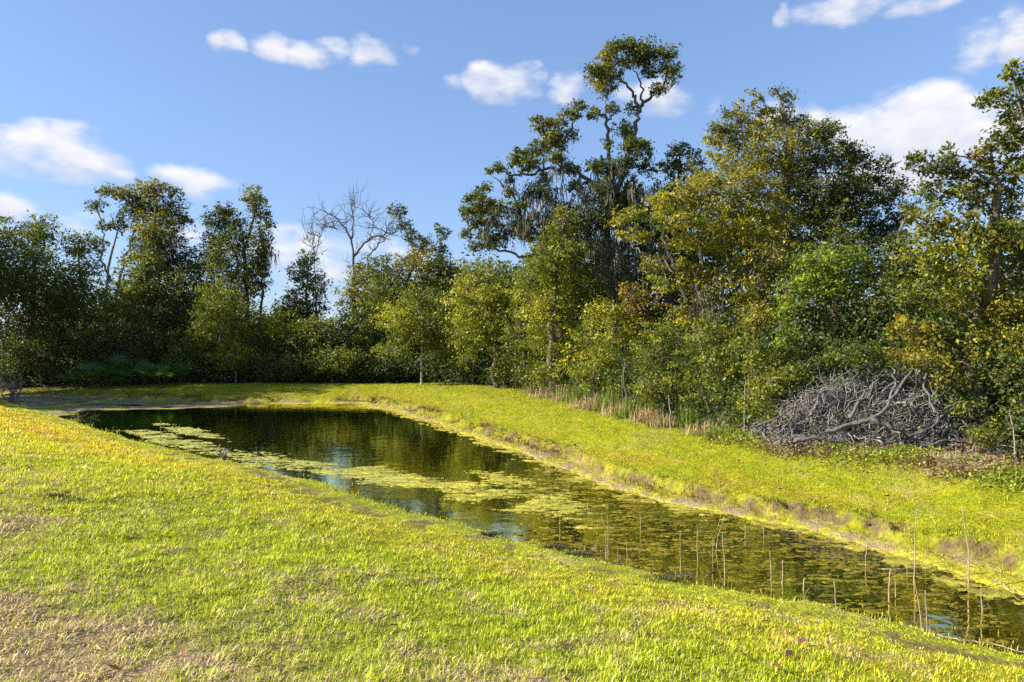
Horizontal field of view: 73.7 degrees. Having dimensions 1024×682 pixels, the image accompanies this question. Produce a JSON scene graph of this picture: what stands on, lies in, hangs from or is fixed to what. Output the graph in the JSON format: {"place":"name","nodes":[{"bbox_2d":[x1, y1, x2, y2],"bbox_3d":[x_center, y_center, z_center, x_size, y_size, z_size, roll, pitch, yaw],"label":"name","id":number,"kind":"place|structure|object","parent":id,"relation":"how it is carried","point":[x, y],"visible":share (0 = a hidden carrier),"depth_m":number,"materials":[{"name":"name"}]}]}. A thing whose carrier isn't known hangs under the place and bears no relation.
{"place":"outdoors","nodes":[
{"label":"outdoors","id":0,"kind":"place"},
{"bbox_2d":[0,347,1023,681],"bbox_3d":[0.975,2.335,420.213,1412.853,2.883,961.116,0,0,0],"label":"ground","id":1,"kind":"structure","parent":0,"point":[984,551],"depth_m":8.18,"materials":[{"name":"plant"}]},
{"bbox_2d":[0,359,27,401],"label":"dead bush","id":2,"kind":"object","parent":1,"relation":"on","point":[12,394],"visible":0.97,"depth_m":33.02,"materials":[{"name":"grey wood"}]},
{"bbox_2d":[0,336,68,386],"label":"shrub","id":3,"kind":"object","parent":1,"relation":"on","point":[10,350],"visible":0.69,"depth_m":39.18,"materials":[{"name":"green plant"}]},
{"bbox_2d":[0,210,90,385],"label":"oak tree","id":4,"kind":"object","parent":1,"relation":"on","point":[11,282],"visible":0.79,"depth_m":40.42,"materials":[{"name":"green plant"}]},
{"bbox_2d":[0,258,108,371],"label":"broadleaf tree","id":5,"kind":"object","parent":1,"relation":"on","point":[60,271],"visible":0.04,"depth_m":49.77,"materials":[{"name":"green plant"}]},
{"bbox_2d":[36,491,83,498],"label":"grass clump","id":6,"kind":"object","parent":1,"relation":"on","point":[54,495],"visible":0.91,"depth_m":9.23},
{"bbox_2d":[59,368,90,387],"bbox_3d":[-24.464,2.050,38.460,2.124,1.236,1.532,0,0,-37],"label":"saw palmetto","id":7,"kind":"object","parent":1,"relation":"on","point":[70,376],"visible":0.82,"depth_m":38.26,"materials":[{"name":"green plant"}]},
{"bbox_2d":[36,229,123,371],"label":"broadleaf tree","id":8,"kind":"object","parent":1,"relation":"on","point":[82,283],"visible":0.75,"depth_m":41.13,"materials":[{"name":"green plant"}]},
{"bbox_2d":[45,327,132,372],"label":"shrub","id":9,"kind":"object","parent":1,"relation":"on","point":[90,346],"visible":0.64,"depth_m":39.96,"materials":[{"name":"green plant"}]},
{"bbox_2d":[66,360,116,388],"bbox_3d":[-23.505,1.836,38.137,2.850,1.644,1.836,0,0,-22],"label":"saw palmetto","id":10,"kind":"object","parent":1,"relation":"on","point":[94,368],"visible":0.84,"depth_m":38.05,"materials":[{"name":"green plant"}]},
{"bbox_2d":[86,364,124,386],"bbox_3d":[-22.704,1.860,38.328,2.208,1.467,1.924,0,0,0],"label":"saw palmetto","id":11,"kind":"object","parent":1,"relation":"on","point":[113,373],"visible":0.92,"depth_m":38.03,"materials":[{"name":"green plant"}]},
{"bbox_2d":[83,181,149,340],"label":"slender tree","id":12,"kind":"object","parent":1,"relation":"on","point":[122,194],"visible":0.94,"depth_m":41.97,"materials":[{"name":"green plant"}]},
{"bbox_2d":[101,350,137,384],"bbox_3d":[-22.473,1.493,38.860,1.989,1.991,2.625,0,0,29],"label":"saw palmetto","id":13,"kind":"object","parent":1,"relation":"on","point":[115,360],"visible":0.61,"depth_m":38.83,"materials":[{"name":"green plant"}]},
{"bbox_2d":[67,269,176,342],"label":"broadleaf tree","id":14,"kind":"object","parent":1,"relation":"on","point":[110,295],"visible":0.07,"depth_m":49.01,"materials":[{"name":"green plant"}]},
{"bbox_2d":[106,364,146,386],"bbox_3d":[-21.395,1.863,38.231,2.194,1.413,2.120,0,0,30],"label":"saw palmetto","id":15,"kind":"object","parent":1,"relation":"on","point":[125,371],"visible":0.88,"depth_m":38.11,"materials":[{"name":"green plant"}]},
{"bbox_2d":[124,357,161,385],"bbox_3d":[-20.494,1.672,38.117,2.027,1.699,2.264,0,0,16],"label":"saw palmetto","id":16,"kind":"object","parent":1,"relation":"on","point":[142,367],"visible":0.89,"depth_m":37.93,"materials":[{"name":"green plant"}]},
{"bbox_2d":[92,176,198,379],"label":"vine covered tree","id":17,"kind":"object","parent":1,"relation":"on","point":[157,250],"visible":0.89,"depth_m":41.47,"materials":[{"name":"green plant"}]},
{"bbox_2d":[130,361,184,385],"bbox_3d":[-19.494,1.780,37.908,3.149,1.441,2.236,0,0,-30],"label":"saw palmetto","id":18,"kind":"object","parent":1,"relation":"on","point":[159,369],"visible":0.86,"depth_m":37.84,"materials":[{"name":"green plant"}]},
{"bbox_2d":[117,280,197,359],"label":"broadleaf tree","id":19,"kind":"object","parent":1,"relation":"on","point":[162,308],"visible":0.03,"depth_m":48.83,"materials":[{"name":"green plant"}]},
{"bbox_2d":[107,323,224,377],"bbox_3d":[-20.247,0.722,40.263,7.537,3.687,4.798,0,0,0],"label":"shrub","id":20,"kind":"object","parent":1,"relation":"on","point":[160,345],"visible":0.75,"depth_m":39.69,"materials":[{"name":"green plant"}]},
{"bbox_2d":[160,362,192,384],"bbox_3d":[-18.693,1.789,38.012,2.104,1.352,1.911,0,0,-31],"label":"saw palmetto","id":21,"kind":"object","parent":1,"relation":"on","point":[185,372],"visible":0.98,"depth_m":37.99,"materials":[{"name":"green plant"}]},
{"bbox_2d":[147,242,226,378],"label":"evergreen tree","id":22,"kind":"object","parent":1,"relation":"on","point":[196,265],"visible":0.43,"depth_m":41.59,"materials":[{"name":"green plant"}]},
{"bbox_2d":[178,273,255,373],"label":"broadleaf tree","id":23,"kind":"object","parent":1,"relation":"on","point":[220,309],"visible":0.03,"depth_m":49.95,"materials":[{"name":"green plant"}]},
{"bbox_2d":[211,446,231,459],"bbox_3d":[-7.242,2.845,16.932,0.634,0.482,0.295,0,0,11],"label":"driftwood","id":24,"kind":"object","parent":1,"relation":"on","point":[222,457],"visible":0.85,"depth_m":16.95,"materials":[{"name":"grey wood"}]},
{"bbox_2d":[177,275,276,381],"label":"broadleaf tree","id":25,"kind":"object","parent":1,"relation":"on","point":[218,316],"visible":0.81,"depth_m":39.48,"materials":[{"name":"green plant"}]},
{"bbox_2d":[190,182,281,378],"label":"forked tree","id":26,"kind":"object","parent":1,"relation":"on","point":[259,260],"visible":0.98,"depth_m":41.17,"materials":[{"name":"green plant"}]},
{"bbox_2d":[205,342,279,382],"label":"shrub","id":27,"kind":"object","parent":1,"relation":"on","point":[238,354],"visible":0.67,"depth_m":38.43,"materials":[{"name":"green plant"}]},
{"bbox_2d":[229,298,339,347],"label":"broadleaf tree","id":28,"kind":"object","parent":1,"relation":"on","point":[273,304],"visible":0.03,"depth_m":49.11,"materials":[{"name":"green plant"}]},
{"bbox_2d":[249,350,332,382],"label":"shrub","id":29,"kind":"object","parent":1,"relation":"on","point":[286,364],"visible":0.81,"depth_m":38.23,"materials":[{"name":"green plant"}]},
{"bbox_2d":[245,303,342,380],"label":"broadleaf tree","id":30,"kind":"object","parent":1,"relation":"on","point":[317,336],"visible":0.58,"depth_m":39.85,"materials":[{"name":"green plant"}]},
{"bbox_2d":[258,249,333,372],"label":"evergreen tree","id":31,"kind":"object","parent":1,"relation":"on","point":[302,275],"visible":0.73,"depth_m":41.69,"materials":[{"name":"green plant"}]},
{"bbox_2d":[297,206,334,344],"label":"dead tree","id":32,"kind":"object","parent":1,"relation":"on","point":[311,238],"visible":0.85,"depth_m":43.48,"materials":[{"name":"grey plant"}]},
{"bbox_2d":[300,342,403,382],"bbox_3d":[-9.196,1.326,39.114,5.833,2.495,4.123,0,0,-26],"label":"shrub","id":33,"kind":"object","parent":1,"relation":"on","point":[338,356],"visible":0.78,"depth_m":38.40,"materials":[{"name":"green plant"}]},
{"bbox_2d":[296,182,409,344],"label":"dead tree","id":34,"kind":"object","parent":1,"relation":"on","point":[352,202],"visible":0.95,"depth_m":42.96,"materials":[{"name":"grey plant"}]},
{"bbox_2d":[328,269,423,360],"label":"broadleaf tree","id":35,"kind":"object","parent":1,"relation":"on","point":[367,318],"visible":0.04,"depth_m":47.18,"materials":[{"name":"green plant"}]},
{"bbox_2d":[328,200,462,375],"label":"broadleaf tree","id":36,"kind":"object","parent":1,"relation":"on","point":[371,273],"visible":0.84,"depth_m":40.86,"materials":[{"name":"green plant"}]},
{"bbox_2d":[363,284,460,384],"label":"broadleaf tree","id":37,"kind":"object","parent":1,"relation":"on","point":[403,329],"visible":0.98,"depth_m":37.10,"materials":[{"name":"green plant"}]},
{"bbox_2d":[398,258,470,373],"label":"broadleaf tree","id":38,"kind":"object","parent":1,"relation":"on","point":[430,296],"visible":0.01,"depth_m":44.97,"materials":[{"name":"green plant"}]},
{"bbox_2d":[419,256,494,381],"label":"broadleaf tree","id":39,"kind":"object","parent":1,"relation":"on","point":[445,289],"visible":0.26,"depth_m":39.74,"materials":[{"name":"green plant"}]},
{"bbox_2d":[435,252,532,387],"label":"broadleaf tree","id":40,"kind":"object","parent":1,"relation":"on","point":[485,310],"visible":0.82,"depth_m":34.07,"materials":[{"name":"green plant"}]},
{"bbox_2d":[443,252,537,378],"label":"broadleaf tree","id":41,"kind":"object","parent":1,"relation":"on","point":[504,274],"visible":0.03,"depth_m":40.68,"materials":[{"name":"green plant"}]},
{"bbox_2d":[480,530,503,536],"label":"grass clump","id":42,"kind":"object","parent":1,"relation":"on","point":[490,533],"visible":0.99,"depth_m":9.79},
{"bbox_2d":[488,342,527,388],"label":"shrub","id":43,"kind":"object","parent":1,"relation":"on","point":[499,372],"visible":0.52,"depth_m":33.92,"materials":[{"name":"green plant"}]},
{"bbox_2d":[0,271,1023,458],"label":"undergrowth","id":44,"kind":"object","parent":1,"relation":"on","point":[411,371],"visible":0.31,"depth_m":21.14,"materials":[{"name":"green plant"}]},
{"bbox_2d":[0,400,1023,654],"bbox_3d":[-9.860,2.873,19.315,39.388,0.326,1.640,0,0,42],"label":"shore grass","id":45,"kind":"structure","parent":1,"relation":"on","point":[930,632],"depth_m":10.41,"materials":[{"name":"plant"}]},
{"bbox_2d":[1,382,1023,590],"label":"bank grass","id":46,"kind":"structure","parent":1,"relation":"on","point":[439,385],"depth_m":16.72,"materials":[{"name":"plant"}]},
{"bbox_2d":[494,273,546,392],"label":"broadleaf tree","id":47,"kind":"object","parent":1,"relation":"on","point":[516,351],"visible":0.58,"depth_m":31.37,"materials":[{"name":"green plant"}]},
{"bbox_2d":[17,396,1023,680],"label":"fallen leaves","id":48,"kind":"object","parent":1,"relation":"on","point":[789,652],"visible":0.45,"depth_m":6.39,"materials":[{"name":"brown plant"}]},
{"bbox_2d":[515,380,544,393],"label":"grass tuft","id":49,"kind":"object","parent":1,"relation":"on","point":[529,392],"visible":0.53,"depth_m":30.96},
{"bbox_2d":[496,249,576,360],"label":"broadleaf tree","id":50,"kind":"object","parent":1,"relation":"on","point":[516,266],"visible":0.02,"depth_m":38.19,"materials":[{"name":"green plant"}]},
{"bbox_2d":[527,383,572,398],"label":"grass tuft","id":51,"kind":"object","parent":1,"relation":"on","point":[539,395],"visible":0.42,"depth_m":28.76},
{"bbox_2d":[502,203,612,398],"bbox_3d":[1.942,-1.606,28.704,4.776,8.470,3.904,0,0,0],"label":"conical tree","id":52,"kind":"object","parent":1,"relation":"on","point":[553,255],"visible":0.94,"depth_m":28.31,"materials":[{"name":"green plant"}]},
{"bbox_2d":[541,542,574,550],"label":"grass clump","id":53,"kind":"object","parent":1,"relation":"on","point":[557,547],"visible":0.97,"depth_m":9.26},
{"bbox_2d":[542,382,582,401],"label":"grass tuft","id":54,"kind":"object","parent":1,"relation":"on","point":[560,397],"visible":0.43,"depth_m":26.89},
{"bbox_2d":[122,391,1010,574],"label":"dry bank grass","id":55,"kind":"structure","parent":1,"relation":"on","point":[497,430],"depth_m":18.83,"materials":[{"name":"plant"}]},
{"bbox_2d":[554,381,596,403],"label":"grass tuft","id":56,"kind":"object","parent":1,"relation":"on","point":[574,395],"visible":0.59,"depth_m":26.00,"materials":[{"name":"plant"}]},
{"bbox_2d":[559,392,602,409],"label":"grass tuft","id":57,"kind":"object","parent":1,"relation":"on","point":[580,404],"visible":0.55,"depth_m":23.98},
{"bbox_2d":[561,548,606,559],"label":"grass clump","id":58,"kind":"object","parent":1,"relation":"on","point":[580,554],"visible":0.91,"depth_m":9.03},
{"bbox_2d":[457,34,713,392],"bbox_3d":[3.236,-5.306,29.819,11.394,15.862,3.977,0,0,0],"label":"tall oak","id":59,"kind":"object","parent":1,"relation":"on","point":[607,194],"visible":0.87,"depth_m":29.82,"materials":[{"name":"green plant"}]},
{"bbox_2d":[518,215,663,382],"bbox_3d":[4.076,-1.879,32.929,7.701,8.925,5.024,0,0,0],"label":"oak tree","id":60,"kind":"object","parent":1,"relation":"on","point":[597,261],"visible":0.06,"depth_m":32.69,"materials":[{"name":"green plant"}]},
{"bbox_2d":[576,391,614,411],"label":"grass tuft","id":61,"kind":"object","parent":1,"relation":"on","point":[593,406],"visible":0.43,"depth_m":23.35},
{"bbox_2d":[566,291,638,403],"bbox_3d":[3.286,0.390,24.657,2.764,4.335,2.235,0,0,0],"label":"shrub","id":62,"kind":"object","parent":1,"relation":"on","point":[594,361],"visible":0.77,"depth_m":24.54,"materials":[{"name":"green plant"}]},
{"bbox_2d":[589,382,637,412],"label":"grass tuft","id":63,"kind":"object","parent":1,"relation":"on","point":[607,402],"visible":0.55,"depth_m":22.63,"materials":[{"name":"plant"}]},
{"bbox_2d":[571,237,657,347],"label":"broadleaf tree","id":64,"kind":"object","parent":1,"relation":"on","point":[616,258],"visible":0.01,"depth_m":35.76,"materials":[{"name":"green plant"}]},
{"bbox_2d":[601,399,636,415],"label":"grass tuft","id":65,"kind":"object","parent":1,"relation":"on","point":[604,412],"visible":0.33,"depth_m":21.68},
{"bbox_2d":[607,393,649,419],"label":"grass tuft","id":66,"kind":"object","parent":1,"relation":"on","point":[627,412],"visible":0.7,"depth_m":20.91,"materials":[{"name":"plant"}]},
{"bbox_2d":[586,278,684,410],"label":"broadleaf tree","id":67,"kind":"object","parent":1,"relation":"on","point":[615,342],"visible":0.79,"depth_m":22.30,"materials":[{"name":"green plant"}]},
{"bbox_2d":[622,404,666,423],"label":"grass tuft","id":68,"kind":"object","parent":1,"relation":"on","point":[643,416],"visible":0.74,"depth_m":20.01,"materials":[{"name":"plant"}]},
{"bbox_2d":[634,411,674,427],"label":"grass tuft","id":69,"kind":"object","parent":1,"relation":"on","point":[655,423],"visible":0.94,"depth_m":18.97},
{"bbox_2d":[607,139,710,375],"bbox_3d":[6.593,-3.247,30.770,5.286,11.673,3.935,0,0,0],"label":"oak tree","id":70,"kind":"object","parent":1,"relation":"on","point":[676,164],"visible":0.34,"depth_m":30.48,"materials":[{"name":"green plant"}]},
{"bbox_2d":[621,304,706,420],"bbox_3d":[4.642,0.726,20.112,2.697,3.611,2.418,0,0,0],"label":"shrub","id":71,"kind":"object","parent":1,"relation":"on","point":[657,332],"visible":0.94,"depth_m":19.95,"materials":[{"name":"green plant"}]},
{"bbox_2d":[622,222,714,372],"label":"broadleaf tree","id":72,"kind":"object","parent":1,"relation":"on","point":[653,298],"visible":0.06,"depth_m":33.02,"materials":[{"name":"green plant"}]},
{"bbox_2d":[633,569,720,587],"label":"grass clump","id":73,"kind":"object","parent":1,"relation":"on","point":[667,577],"visible":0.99,"depth_m":7.96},
{"bbox_2d":[669,400,708,430],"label":"grass tuft","id":74,"kind":"object","parent":1,"relation":"on","point":[684,419],"visible":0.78,"depth_m":18.69,"materials":[{"name":"plant"}]},
{"bbox_2d":[681,421,728,435],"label":"grass tuft","id":75,"kind":"object","parent":1,"relation":"on","point":[695,431],"visible":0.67,"depth_m":17.41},
{"bbox_2d":[603,157,808,416],"bbox_3d":[5.902,-1.567,21.466,6.188,8.280,3.514,0,0,0],"label":"yellowing tree","id":76,"kind":"object","parent":1,"relation":"on","point":[698,276],"visible":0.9,"depth_m":20.85,"materials":[{"name":"green plant"}]},
{"bbox_2d":[670,308,753,422],"bbox_3d":[5.530,0.808,18.646,1.895,3.485,2.300,0,0,-26],"label":"shrub","id":77,"kind":"object","parent":1,"relation":"on","point":[715,362],"visible":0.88,"depth_m":18.48,"materials":[{"name":"green plant"}]},
{"bbox_2d":[669,212,762,381],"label":"broadleaf tree","id":78,"kind":"object","parent":1,"relation":"on","point":[711,258],"visible":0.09,"depth_m":30.48,"materials":[{"name":"green plant"}]},
{"bbox_2d":[694,422,737,438],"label":"grass tuft","id":79,"kind":"object","parent":1,"relation":"on","point":[711,432],"visible":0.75,"depth_m":16.66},
{"bbox_2d":[717,291,801,427],"bbox_3d":[6.096,0.635,17.114,1.925,3.788,1.675,0,0,36],"label":"shrub","id":80,"kind":"object","parent":1,"relation":"on","point":[763,318],"visible":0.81,"depth_m":17.10,"materials":[{"name":"green plant"}]},
{"bbox_2d":[710,204,812,382],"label":"broadleaf tree","id":81,"kind":"object","parent":1,"relation":"on","point":[750,245],"visible":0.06,"depth_m":29.52,"materials":[{"name":"green plant"}]},
{"bbox_2d":[748,359,818,437],"bbox_3d":[6.145,1.472,15.584,1.759,2.193,1.256,0,0,0],"label":"shrub","id":82,"kind":"object","parent":1,"relation":"on","point":[791,373],"visible":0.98,"depth_m":15.45,"materials":[{"name":"green plant"}]},
{"bbox_2d":[759,338,812,413],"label":"shrub","id":83,"kind":"object","parent":1,"relation":"on","point":[797,356],"visible":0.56,"depth_m":17.42,"materials":[{"name":"green plant"}]},
{"bbox_2d":[678,82,928,397],"bbox_3d":[10.197,-3.322,24.402,8.621,11.972,4.602,0,0,-23],"label":"willow oak","id":84,"kind":"object","parent":1,"relation":"on","point":[838,195],"visible":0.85,"depth_m":24.18,"materials":[{"name":"green plant"}]},
{"bbox_2d":[786,220,880,382],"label":"broadleaf tree","id":85,"kind":"object","parent":1,"relation":"on","point":[807,251],"visible":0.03,"depth_m":28.80,"materials":[{"name":"green plant"}]},
{"bbox_2d":[762,238,912,424],"bbox_3d":[9.026,-0.146,19.059,4.460,5.329,2.372,0,0,0],"label":"broadleaf tree","id":86,"kind":"object","parent":1,"relation":"on","point":[841,288],"visible":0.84,"depth_m":18.93,"materials":[{"name":"green plant"}]},
{"bbox_2d":[697,417,1023,495],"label":"weeds","id":87,"kind":"object","parent":1,"relation":"on","point":[992,470],"visible":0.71,"depth_m":13.33,"materials":[{"name":"green plant"}]},
{"bbox_2d":[761,196,991,390],"bbox_3d":[10.899,-0.833,20.350,6.546,6.902,3.296,0,0,14],"label":"dark tree","id":88,"kind":"object","parent":1,"relation":"on","point":[887,248],"visible":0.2,"depth_m":20.21,"materials":[{"name":"green plant"}]},
{"bbox_2d":[740,354,1019,452],"bbox_3d":[8.219,1.397,15.639,6.003,2.246,2.879,0,0,0],"label":"brush pile","id":89,"kind":"object","parent":1,"relation":"on","point":[851,392],"visible":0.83,"depth_m":15.29,"materials":[{"name":"grey wood"}]},
{"bbox_2d":[810,337,987,439],"bbox_3d":[8.711,1.227,15.584,3.505,2.662,2.259,0,0,0],"label":"shrub","id":90,"kind":"object","parent":1,"relation":"on","point":[863,353],"visible":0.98,"depth_m":15.38,"materials":[{"name":"green plant"}]},
{"bbox_2d":[867,247,931,370],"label":"broadleaf tree","id":91,"kind":"object","parent":1,"relation":"on","point":[884,283],"visible":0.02,"depth_m":26.50,"materials":[{"name":"green plant"}]},
{"bbox_2d":[913,510,916,579],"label":"dead stalk","id":92,"kind":"object","parent":1,"relation":"on","point":[915,549],"visible":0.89,"depth_m":8.56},
{"bbox_2d":[899,231,981,378],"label":"broadleaf tree","id":93,"kind":"object","parent":1,"relation":"on","point":[946,241],"visible":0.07,"depth_m":24.84,"materials":[{"name":"green plant"}]},
{"bbox_2d":[880,139,1023,445],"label":"broadleaf tree","id":94,"kind":"object","parent":1,"relation":"on","point":[990,275],"visible":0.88,"depth_m":15.31,"materials":[{"name":"green plant"}]},
{"bbox_2d":[944,436,981,452],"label":"grass tuft","id":95,"kind":"object","parent":1,"relation":"on","point":[966,446],"visible":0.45,"depth_m":14.64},
{"bbox_2d":[962,506,969,587],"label":"dead stalk","id":96,"kind":"object","parent":1,"relation":"on","point":[967,546],"visible":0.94,"depth_m":8.26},
{"bbox_2d":[929,632,1023,652],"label":"fallen twig","id":97,"kind":"object","parent":1,"relation":"on","point":[973,640],"visible":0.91,"depth_m":6.76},
{"bbox_2d":[958,418,1016,456],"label":"shrub","id":98,"kind":"object","parent":1,"relation":"on","point":[978,434],"visible":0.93,"depth_m":13.60,"materials":[{"name":"green plant"}]},
{"bbox_2d":[951,216,1023,398],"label":"broadleaf tree","id":99,"kind":"object","parent":1,"relation":"on","point":[1004,258],"visible":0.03,"depth_m":21.80,"materials":[{"name":"green plant"}]},
{"bbox_2d":[969,57,1023,373],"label":"oak tree","id":100,"kind":"object","parent":1,"relation":"on","point":[992,96],"visible":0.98,"depth_m":14.93,"materials":[{"name":"green plant"}]},
{"bbox_2d":[977,306,1023,449],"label":"broadleaf tree","id":101,"kind":"object","parent":1,"relation":"on","point":[1016,414],"visible":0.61,"depth_m":14.75,"materials":[{"name":"green plant"}]},
{"bbox_2d":[1000,407,1018,462],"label":"sapling","id":102,"kind":"object","parent":1,"relation":"on","point":[1012,427],"visible":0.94,"depth_m":13.29,"materials":[{"name":"grey plant"}]},
{"bbox_2d":[0,0,1023,340],"label":"sky","id":103,"kind":"structure","parent":0,"point":[302,101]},
{"bbox_2d":[8,398,1023,655],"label":"water","id":104,"kind":"structure","parent":0,"point":[352,436],"depth_m":12.92,"materials":[{"name":"liquid"}]},
{"bbox_2d":[118,423,445,486],"bbox_3d":[-7.803,3.010,19.087,16.275,0.074,2.709,0,0,43],"label":"floating algae","id":105,"kind":"object","parent":104,"relation":"on","point":[186,430],"visible":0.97,"depth_m":17.56,"materials":[{"name":"plant"}]},
{"bbox_2d":[339,465,614,528],"bbox_3d":[-0.644,3.010,14.092,3.016,0.071,7.821,0,0,-44],"label":"floating algae","id":106,"kind":"object","parent":104,"relation":"on","point":[542,501],"visible":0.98,"depth_m":13.65,"materials":[{"name":"plant"}]},
{"bbox_2d":[212,402,1023,607],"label":"floating algae","id":107,"kind":"object","parent":104,"relation":"on","point":[992,592],"visible":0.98,"depth_m":10.96,"materials":[{"name":"plant"}]},
{"bbox_2d":[514,469,1023,652],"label":"floating algae","id":108,"kind":"object","parent":104,"relation":"on","point":[870,610],"visible":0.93,"depth_m":9.53,"materials":[{"name":"plant"}]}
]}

